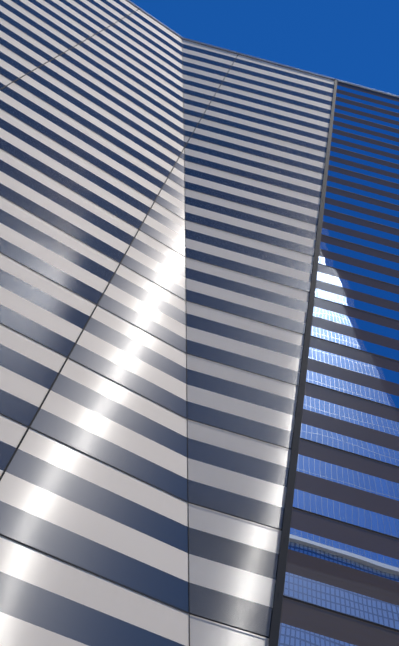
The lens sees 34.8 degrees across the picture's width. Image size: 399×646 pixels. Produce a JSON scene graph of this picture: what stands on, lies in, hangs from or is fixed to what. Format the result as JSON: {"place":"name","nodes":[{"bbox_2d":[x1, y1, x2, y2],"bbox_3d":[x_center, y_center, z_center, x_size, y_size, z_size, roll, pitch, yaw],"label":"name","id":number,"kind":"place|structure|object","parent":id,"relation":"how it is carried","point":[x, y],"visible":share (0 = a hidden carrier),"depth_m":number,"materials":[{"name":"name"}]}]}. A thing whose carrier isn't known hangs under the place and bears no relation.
{"place":"outdoors","nodes":[
{"label":"outdoors","id":0,"kind":"place"},
{"bbox_2d":[130,0,398,94],"label":"sky","id":1,"kind":"structure","parent":0,"point":[353,41],"materials":[{"name":"blue"}]},
{"bbox_2d":[268,79,337,645],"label":"vertical corner trim","id":2,"kind":"structure","parent":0,"point":[301,413],"depth_m":7.93,"materials":[{"name":"grey metal"}]},
{"bbox_2d":[278,81,398,645],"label":"glass facade","id":3,"kind":"structure","parent":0,"point":[342,568],"depth_m":8.43,"materials":[{"name":"blue glass"}]},
{"bbox_2d":[283,81,398,631],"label":"window mullions","id":4,"kind":"object","parent":3,"relation":"attached to","point":[347,615],"depth_m":7.88,"materials":[{"name":"grey metal"}]},
{"label":"plaza ground","id":5,"kind":"structure","parent":0,"visible":0},
{"bbox_3d":[1.070,0.995,14.735,33.035,20.050,24.958,16,-37,2],"label":"pavilion","id":6,"kind":"object","parent":5,"relation":"on","visible":0},
{"bbox_2d":[0,0,183,475],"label":"striped facade panel","id":7,"kind":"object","parent":6,"relation":"attached to","point":[43,310],"depth_m":10.72,"materials":[{"name":"silver metal"}]},
{"bbox_2d":[0,150,188,645],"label":"striped facade panel","id":8,"kind":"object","parent":6,"relation":"attached to","point":[70,505],"depth_m":6.40,"materials":[{"name":"silver metal"}]},
{"bbox_2d":[0,0,330,645],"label":"panel joints","id":9,"kind":"object","parent":6,"relation":"attached to","point":[20,442],"visible":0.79,"depth_m":8.44,"materials":[{"name":"black metal"}]},
{"bbox_2d":[182,39,334,645],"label":"striped facade panel","id":10,"kind":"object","parent":6,"relation":"attached to","point":[233,562],"depth_m":9.76,"materials":[{"name":"silver metal"}]},
{"bbox_2d":[127,0,398,96],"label":"roof coping","id":11,"kind":"object","parent":6,"relation":"on","point":[154,18],"visible":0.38,"depth_m":19.52,"materials":[{"name":"grey metal"}]}
]}

